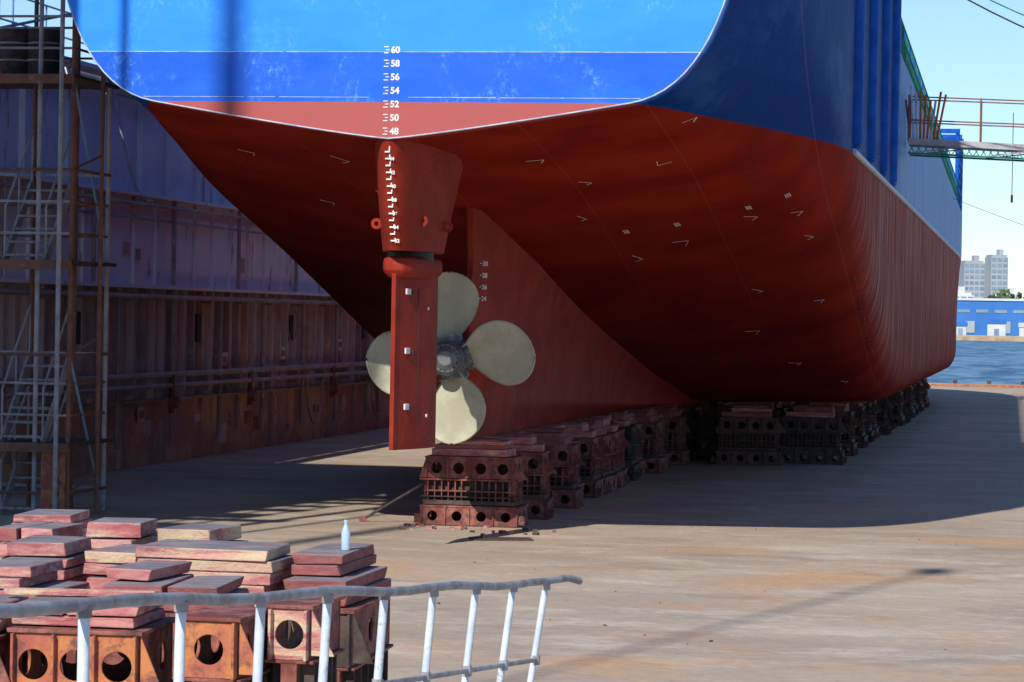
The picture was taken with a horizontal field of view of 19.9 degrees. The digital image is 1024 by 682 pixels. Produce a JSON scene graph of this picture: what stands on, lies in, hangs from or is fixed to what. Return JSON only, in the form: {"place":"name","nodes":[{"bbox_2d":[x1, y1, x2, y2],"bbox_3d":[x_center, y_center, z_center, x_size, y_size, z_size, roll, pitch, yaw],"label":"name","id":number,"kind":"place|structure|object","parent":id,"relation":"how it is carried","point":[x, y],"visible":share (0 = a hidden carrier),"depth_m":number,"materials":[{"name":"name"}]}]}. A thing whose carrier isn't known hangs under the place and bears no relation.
{"place":"outdoors","nodes":[
{"label":"outdoors","id":0,"kind":"place"},
{"bbox_2d":[0,542,11,558],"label":"timber block","id":1,"kind":"object","parent":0,"point":[3,549],"depth_m":22.64,"materials":[{"name":"red wood"}]},
{"bbox_2d":[0,629,27,681],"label":"steel cradle block","id":2,"kind":"object","parent":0,"point":[5,653],"depth_m":16.95,"materials":[{"name":"brown metal"}]},
{"bbox_2d":[0,594,28,630],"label":"timber block","id":3,"kind":"object","parent":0,"point":[5,623],"depth_m":17.11,"materials":[{"name":"red wood"}]},
{"bbox_2d":[1,651,76,664],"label":"steel cradle block","id":4,"kind":"object","parent":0,"point":[70,657],"depth_m":18.23,"materials":[{"name":"brown metal"}]},
{"bbox_2d":[12,551,95,581],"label":"timber block","id":5,"kind":"object","parent":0,"point":[73,565],"depth_m":20.37,"materials":[{"name":"wood"}]},
{"bbox_2d":[7,535,91,555],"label":"timber block","id":6,"kind":"object","parent":5,"relation":"on","point":[42,545],"depth_m":20.29,"materials":[{"name":"wood"}]},
{"bbox_2d":[0,521,83,541],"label":"timber block","id":7,"kind":"object","parent":6,"relation":"on","point":[12,532],"depth_m":22.77,"materials":[{"name":"wood"}]},
{"bbox_2d":[11,509,90,536],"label":"timber block","id":8,"kind":"object","parent":7,"relation":"on","point":[67,515],"depth_m":24.61,"materials":[{"name":"wood"}]},
{"bbox_2d":[7,617,174,681],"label":"steel cradle block","id":9,"kind":"object","parent":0,"point":[139,647],"depth_m":16.72,"materials":[{"name":"orange metal"}]},
{"bbox_2d":[12,595,164,627],"bbox_3d":[-2.474,1.579,17.105,0.761,0.131,0.735,1,0,7],"label":"timber block","id":10,"kind":"object","parent":9,"relation":"on","point":[130,617],"depth_m":16.79,"materials":[{"name":"wood"}]},
{"bbox_2d":[4,587,157,596],"bbox_3d":[-2.548,1.486,17.224,0.915,0.039,0.079,1,0,3],"label":"loose plank","id":11,"kind":"object","parent":10,"relation":"on","point":[54,591],"visible":0.76,"depth_m":17.20,"materials":[{"name":"wood"}]},
{"bbox_2d":[0,581,90,597],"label":"timber block","id":12,"kind":"object","parent":11,"relation":"on","point":[68,584],"depth_m":18.83,"materials":[{"name":"wood"}]},
{"bbox_2d":[0,557,63,588],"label":"timber block","id":13,"kind":"object","parent":12,"relation":"on","point":[18,572],"depth_m":18.61,"materials":[{"name":"wood"}]},
{"bbox_2d":[86,575,117,588],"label":"timber block","id":14,"kind":"object","parent":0,"point":[97,581],"depth_m":20.27,"materials":[{"name":"wood"}]},
{"bbox_2d":[83,544,141,574],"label":"timber block","id":15,"kind":"object","parent":14,"relation":"on","point":[98,560],"depth_m":20.31,"materials":[{"name":"wood"}]},
{"bbox_2d":[91,533,157,549],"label":"timber block","id":16,"kind":"object","parent":15,"relation":"on","point":[98,542],"depth_m":22.54,"materials":[{"name":"red wood"}]},
{"bbox_2d":[86,517,156,537],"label":"timber block","id":17,"kind":"object","parent":16,"relation":"on","point":[110,527],"depth_m":22.55,"materials":[{"name":"wood"}]},
{"bbox_2d":[103,574,248,611],"bbox_3d":[-2.153,1.622,18.793,0.801,0.171,0.889,1,0,7],"label":"timber block","id":18,"kind":"object","parent":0,"point":[188,583],"depth_m":18.53,"materials":[{"name":"red wood"}]},
{"bbox_2d":[105,560,191,580],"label":"timber block","id":19,"kind":"object","parent":18,"relation":"on","point":[147,570],"depth_m":18.70,"materials":[{"name":"red wood"}]},
{"bbox_2d":[104,611,248,681],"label":"steel cradle block","id":20,"kind":"object","parent":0,"point":[113,658],"depth_m":18.32,"materials":[{"name":"brown metal"}]},
{"bbox_2d":[0,0,438,487],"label":"dock wall","id":21,"kind":"structure","parent":0,"point":[232,328],"depth_m":68.95,"materials":[{"name":"orange metal"}]},
{"bbox_2d":[184,604,272,681],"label":"steel cradle block","id":22,"kind":"object","parent":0,"point":[230,657],"depth_m":16.88,"materials":[{"name":"orange metal"}]},
{"bbox_2d":[264,596,345,681],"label":"steel cradle block","id":23,"kind":"object","parent":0,"point":[295,657],"depth_m":17.27,"materials":[{"name":"red metal"}]},
{"bbox_2d":[286,596,393,681],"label":"steel cradle block","id":24,"kind":"object","parent":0,"point":[358,638],"depth_m":19.67,"materials":[{"name":"red metal"}]},
{"bbox_2d":[283,566,390,606],"bbox_3d":[-1.212,1.702,20.317,0.466,0.181,1.318,1,0,10],"label":"timber block","id":25,"kind":"object","parent":24,"relation":"on","point":[372,576],"depth_m":19.95,"materials":[{"name":"wood"}]},
{"bbox_2d":[291,543,376,575],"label":"timber block","id":26,"kind":"object","parent":25,"relation":"on","point":[329,559],"depth_m":20.01,"materials":[{"name":"red wood"}]},
{"bbox_2d":[341,520,349,549],"bbox_3d":[-1.160,1.353,20.325,0.064,0.210,0.062,1,0,10],"label":"plastic bottle","id":27,"kind":"object","parent":26,"relation":"on","point":[345,538],"visible":1,"depth_m":20.30,"materials":[{"name":"white plastic"}]},
{"bbox_2d":[0,386,1023,681],"bbox_3d":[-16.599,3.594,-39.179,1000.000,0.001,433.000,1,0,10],"label":"ground","id":28,"kind":"structure","parent":0,"point":[754,572],"depth_m":45.42,"materials":[{"name":"beige concrete"}]},
{"bbox_2d":[0,0,119,514],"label":"scaffold stair tower","id":29,"kind":"structure","parent":28,"relation":"on","point":[54,466],"depth_m":50.78,"materials":[{"name":"metal"}]},
{"bbox_2d":[0,27,59,73],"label":"steel drum","id":30,"kind":"object","parent":29,"relation":"on","point":[19,61],"visible":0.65,"depth_m":50.94,"materials":[{"name":"black metal"}]},
{"bbox_2d":[359,482,424,520],"bbox_3d":[-2.059,2.767,50.338,1.278,0.732,0.151,1,0,22],"label":"support strut","id":31,"kind":"object","parent":28,"relation":"on","point":[362,518],"visible":1,"depth_m":50.32,"materials":[{"name":"metal"}]},
{"bbox_2d":[414,437,528,527],"bbox_3d":[-0.625,2.422,50.238,1.974,1.495,1.036,1,0,10],"label":"keel block","id":32,"kind":"object","parent":28,"relation":"on","point":[475,482],"depth_m":49.83,"materials":[{"name":"red metal"}]},
{"bbox_2d":[67,0,963,449],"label":"cargo ship","id":33,"kind":"object","parent":32,"relation":"on","point":[493,216],"visible":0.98,"depth_m":48.55,"materials":[{"name":"paint"}]},
{"bbox_2d":[468,533,533,540],"bbox_3d":[-0.175,3.158,46.975,1.000,0.088,0.550,1,0,-7],"label":"steel plate","id":34,"kind":"object","parent":28,"relation":"on","point":[482,537],"visible":1,"depth_m":46.85,"materials":[{"name":"metal"}]},
{"bbox_2d":[484,433,556,519],"bbox_3d":[-0.128,2.412,52.340,1.978,1.500,1.044,1,0,6],"label":"keel block","id":35,"kind":"object","parent":28,"relation":"on","point":[536,488],"depth_m":51.87,"materials":[{"name":"red metal"}]},
{"bbox_2d":[505,431,540,510],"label":"keel block","id":36,"kind":"object","parent":28,"relation":"on","point":[535,461],"depth_m":53.21,"materials":[{"name":"red metal"}]},
{"bbox_2d":[516,427,585,508],"bbox_3d":[0.433,2.399,55.589,2.073,1.493,1.147,1,0,7],"label":"keel block","id":37,"kind":"object","parent":28,"relation":"on","point":[564,482],"depth_m":55.03,"materials":[{"name":"red metal"}]},
{"bbox_2d":[536,425,584,500],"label":"keel block","id":38,"kind":"object","parent":28,"relation":"on","point":[570,433],"depth_m":57.15,"materials":[{"name":"red metal"}]},
{"bbox_2d":[547,421,604,497],"bbox_3d":[0.971,2.379,58.948,1.978,1.500,1.044,1,0,10],"label":"keel block","id":39,"kind":"object","parent":28,"relation":"on","point":[592,455],"depth_m":58.46,"materials":[{"name":"red metal"}]},
{"bbox_2d":[568,419,618,493],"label":"keel block","id":40,"kind":"object","parent":28,"relation":"on","point":[607,467],"depth_m":60.11,"materials":[{"name":"red metal"}]},
{"bbox_2d":[579,417,624,488],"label":"keel block","id":41,"kind":"object","parent":28,"relation":"on","point":[618,447],"depth_m":61.72,"materials":[{"name":"red metal"}]},
{"bbox_2d":[590,415,631,484],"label":"keel block","id":42,"kind":"object","parent":28,"relation":"on","point":[624,443],"depth_m":63.12,"materials":[{"name":"red metal"}]},
{"bbox_2d":[601,412,641,480],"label":"keel block","id":43,"kind":"object","parent":28,"relation":"on","point":[631,456],"depth_m":65.01,"materials":[{"name":"metal"}]},
{"bbox_2d":[617,410,645,476],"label":"keel block","id":44,"kind":"object","parent":28,"relation":"on","point":[639,448],"depth_m":66.93,"materials":[{"name":"red metal"}]},
{"bbox_2d":[627,408,667,472],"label":"keel block","id":45,"kind":"object","parent":28,"relation":"on","point":[653,453],"depth_m":68.33,"materials":[{"name":"red metal"}]},
{"bbox_2d":[641,406,669,467],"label":"keel block","id":46,"kind":"object","parent":28,"relation":"on","point":[660,417],"depth_m":70.93,"materials":[{"name":"brown metal"}]},
{"bbox_2d":[649,404,689,464],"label":"keel block","id":47,"kind":"object","parent":28,"relation":"on","point":[675,443],"depth_m":72.29,"materials":[{"name":"red metal"}]},
{"bbox_2d":[675,403,698,458],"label":"keel block","id":48,"kind":"object","parent":28,"relation":"on","point":[691,438],"depth_m":75.69,"materials":[{"name":"metal"}]},
{"bbox_2d":[399,523,990,649],"bbox_3d":[1.818,3.258,41.847,10.116,0.055,18.877,1,0,10],"label":"ground debris","id":49,"kind":"object","parent":28,"relation":"on","point":[535,532],"visible":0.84,"depth_m":48.77,"materials":[{"name":"metal"}]},
{"bbox_2d":[689,403,706,456],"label":"keel block","id":50,"kind":"object","parent":28,"relation":"on","point":[701,423],"depth_m":77.14,"materials":[{"name":"brown metal"}]},
{"bbox_2d":[693,402,717,453],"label":"keel block","id":51,"kind":"object","parent":28,"relation":"on","point":[706,408],"depth_m":78.90,"materials":[{"name":"red metal"}]},
{"bbox_2d":[702,401,773,459],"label":"keel block","id":52,"kind":"object","parent":28,"relation":"on","point":[712,438],"depth_m":75.73,"materials":[{"name":"brown metal"}]},
{"bbox_2d":[711,404,786,465],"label":"keel block","id":53,"kind":"object","parent":28,"relation":"on","point":[748,441],"depth_m":72.93,"materials":[{"name":"brown metal"}]},
{"bbox_2d":[743,401,782,448],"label":"keel block","id":54,"kind":"object","parent":28,"relation":"on","point":[775,413],"depth_m":78.55,"materials":[{"name":"brown metal"}]},
{"bbox_2d":[769,401,791,421],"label":"keel block","id":55,"kind":"object","parent":28,"relation":"on","point":[778,406],"depth_m":81.24,"materials":[{"name":"brown metal"}]},
{"bbox_2d":[781,401,795,426],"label":"keel block","id":56,"kind":"object","parent":28,"relation":"on","point":[789,404],"depth_m":84.09,"materials":[{"name":"metal"}]},
{"bbox_2d":[779,404,848,464],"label":"keel block","id":57,"kind":"object","parent":28,"relation":"on","point":[812,441],"depth_m":73.96,"materials":[{"name":"metal"}]},
{"bbox_2d":[802,401,859,455],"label":"keel block","id":58,"kind":"object","parent":28,"relation":"on","point":[850,425],"depth_m":78.99,"materials":[{"name":"brown metal"}]},
{"bbox_2d":[843,402,869,447],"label":"keel block","id":59,"kind":"object","parent":28,"relation":"on","point":[861,418],"depth_m":84.05,"materials":[{"name":"brown metal"}]},
{"bbox_2d":[856,402,876,442],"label":"keel block","id":60,"kind":"object","parent":28,"relation":"on","point":[870,413],"depth_m":88.14,"materials":[{"name":"metal"}]},
{"bbox_2d":[865,400,881,438],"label":"keel block","id":61,"kind":"object","parent":28,"relation":"on","point":[876,409],"depth_m":91.16,"materials":[{"name":"brown metal"}]},
{"bbox_2d":[876,398,892,434],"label":"keel block","id":62,"kind":"object","parent":28,"relation":"on","point":[881,417],"depth_m":94.14,"materials":[{"name":"metal"}]},
{"bbox_2d":[878,397,893,430],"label":"keel block","id":63,"kind":"object","parent":28,"relation":"on","point":[887,421],"depth_m":96.83,"materials":[{"name":"brown metal"}]},
{"bbox_2d":[879,395,898,428],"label":"keel block","id":64,"kind":"object","parent":28,"relation":"on","point":[890,419],"depth_m":99.55,"materials":[{"name":"metal"}]},
{"bbox_2d":[888,391,906,425],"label":"keel block","id":65,"kind":"object","parent":28,"relation":"on","point":[897,412],"depth_m":102.88,"materials":[{"name":"brown metal"}]},
{"bbox_2d":[887,390,911,422],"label":"keel block","id":66,"kind":"object","parent":28,"relation":"on","point":[906,397],"depth_m":105.97,"materials":[{"name":"metal"}]},
{"bbox_2d":[903,385,916,418],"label":"keel block","id":67,"kind":"object","parent":28,"relation":"on","point":[910,407],"depth_m":111.59,"materials":[{"name":"brown metal"}]},
{"bbox_2d":[906,385,919,414],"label":"keel block","id":68,"kind":"object","parent":28,"relation":"on","point":[915,391],"depth_m":114.56,"materials":[{"name":"metal"}]},
{"bbox_2d":[907,384,919,410],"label":"keel block","id":69,"kind":"object","parent":28,"relation":"on","point":[917,409],"depth_m":117.54,"materials":[{"name":"metal"}]},
{"bbox_2d":[915,381,924,411],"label":"keel block","id":70,"kind":"object","parent":28,"relation":"on","point":[919,401],"depth_m":120.37,"materials":[{"name":"brown metal"}]},
{"bbox_2d":[920,379,929,407],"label":"keel block","id":71,"kind":"object","parent":28,"relation":"on","point":[926,387],"depth_m":126.18,"materials":[{"name":"brown metal"}]},
{"bbox_2d":[905,86,1023,202],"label":"boarding gangway","id":72,"kind":"object","parent":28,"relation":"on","point":[933,143],"visible":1,"depth_m":74.69,"materials":[{"name":"metal"}]},
{"bbox_2d":[928,380,1023,387],"bbox_3d":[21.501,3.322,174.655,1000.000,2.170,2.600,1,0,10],"label":"quay edge","id":73,"kind":"object","parent":28,"relation":"on","point":[955,383],"visible":0.15,"depth_m":172.63,"materials":[{"name":"concrete"}]},
{"bbox_3d":[0.293,2.591,2.499,2.500,1.950,10.000,1,0,10],"label":"viewing platform","id":74,"kind":"object","parent":28,"relation":"on","visible":0},
{"bbox_2d":[0,574,582,681],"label":"metal railing","id":75,"kind":"object","parent":74,"relation":"on","point":[84,608],"visible":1,"depth_m":5.30,"materials":[{"name":"white metal"}]},
{"bbox_2d":[0,0,1023,336],"label":"sky","id":76,"kind":"structure","parent":0,"point":[962,49],"materials":[{"name":"blue"}]},
{"bbox_2d":[675,409,690,457],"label":"keel block","id":77,"kind":"object","parent":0,"point":[680,410],"depth_m":74.37,"materials":[{"name":"red metal"}]},
{"bbox_2d":[705,401,723,422],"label":"keel block","id":78,"kind":"object","parent":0,"point":[714,404],"depth_m":82.35,"materials":[{"name":"red metal"}]},
{"bbox_2d":[792,401,808,410],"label":"keel block","id":79,"kind":"object","parent":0,"point":[801,402],"depth_m":87.70,"materials":[{"name":"brown metal"}]},
{"bbox_2d":[926,340,1023,384],"bbox_3d":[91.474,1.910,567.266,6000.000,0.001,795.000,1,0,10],"label":"water","id":80,"kind":"structure","parent":0,"point":[984,362],"depth_m":363.69,"materials":[{"name":"blue liquid"}]},
{"bbox_2d":[953,0,1023,224],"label":"power cable","id":81,"kind":"object","parent":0,"point":[1011,22],"visible":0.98,"depth_m":70.09,"materials":[{"name":"black rubber"}]},
{"bbox_2d":[956,335,1023,341],"bbox_3d":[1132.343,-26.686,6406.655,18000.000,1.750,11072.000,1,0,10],"label":"bank","id":82,"kind":"structure","parent":0,"point":[989,338],"depth_m":957.35,"materials":[{"name":"concrete"}]},
{"bbox_2d":[956,322,967,334],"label":"quayside shed","id":83,"kind":"structure","parent":82,"relation":"on","point":[961,328],"depth_m":977.80,"materials":[{"name":"white metal"}]},
{"bbox_2d":[958,286,973,297],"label":"white office building","id":84,"kind":"structure","parent":82,"relation":"on","point":[961,292],"depth_m":1320.79,"materials":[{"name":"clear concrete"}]},
{"bbox_2d":[958,255,984,297],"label":"apartment building","id":85,"kind":"structure","parent":82,"relation":"on","point":[971,276],"depth_m":1517.55,"materials":[{"name":"white concrete"}]},
{"bbox_2d":[957,298,1023,335],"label":"blue warehouse","id":86,"kind":"structure","parent":82,"relation":"on","point":[975,313],"depth_m":988.90,"materials":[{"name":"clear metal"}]},
{"bbox_2d":[984,250,1007,297],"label":"apartment building","id":87,"kind":"structure","parent":82,"relation":"on","point":[996,272],"depth_m":1505.46,"materials":[{"name":"white concrete"}]},
{"bbox_2d":[987,319,1006,335],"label":"quayside shed","id":88,"kind":"structure","parent":82,"relation":"on","point":[996,327],"depth_m":973.85,"materials":[{"name":"white metal"}]},
{"bbox_2d":[983,289,1023,298],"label":"distant trees","id":89,"kind":"object","parent":82,"relation":"on","point":[1002,294],"visible":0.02,"depth_m":1233.83,"materials":[{"name":"green plant"}]},
{"bbox_2d":[991,288,1017,298],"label":"white office building","id":90,"kind":"structure","parent":82,"relation":"on","point":[1011,290],"depth_m":1340.16,"materials":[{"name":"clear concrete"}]},
{"bbox_2d":[1018,323,1023,335],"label":"quayside shed","id":91,"kind":"structure","parent":82,"relation":"on","point":[1021,328],"depth_m":970.33,"materials":[{"name":"white metal"}]},
{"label":"steel cradle block","id":92,"kind":"object","parent":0,"visible":0},
{"bbox_2d":[136,539,295,592],"bbox_3d":[-2.055,1.607,20.180,1.013,0.401,0.754,1,0,12],"label":"timber block","id":93,"kind":"object","parent":92,"relation":"on","point":[260,567],"depth_m":19.85,"materials":[{"name":"wood"}]},
{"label":"timber block","id":94,"kind":"object","parent":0,"visible":0},
{"bbox_2d":[157,523,241,540],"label":"timber block","id":95,"kind":"object","parent":94,"relation":"on","point":[208,531],"depth_m":22.52,"materials":[{"name":"wood"}]}
]}

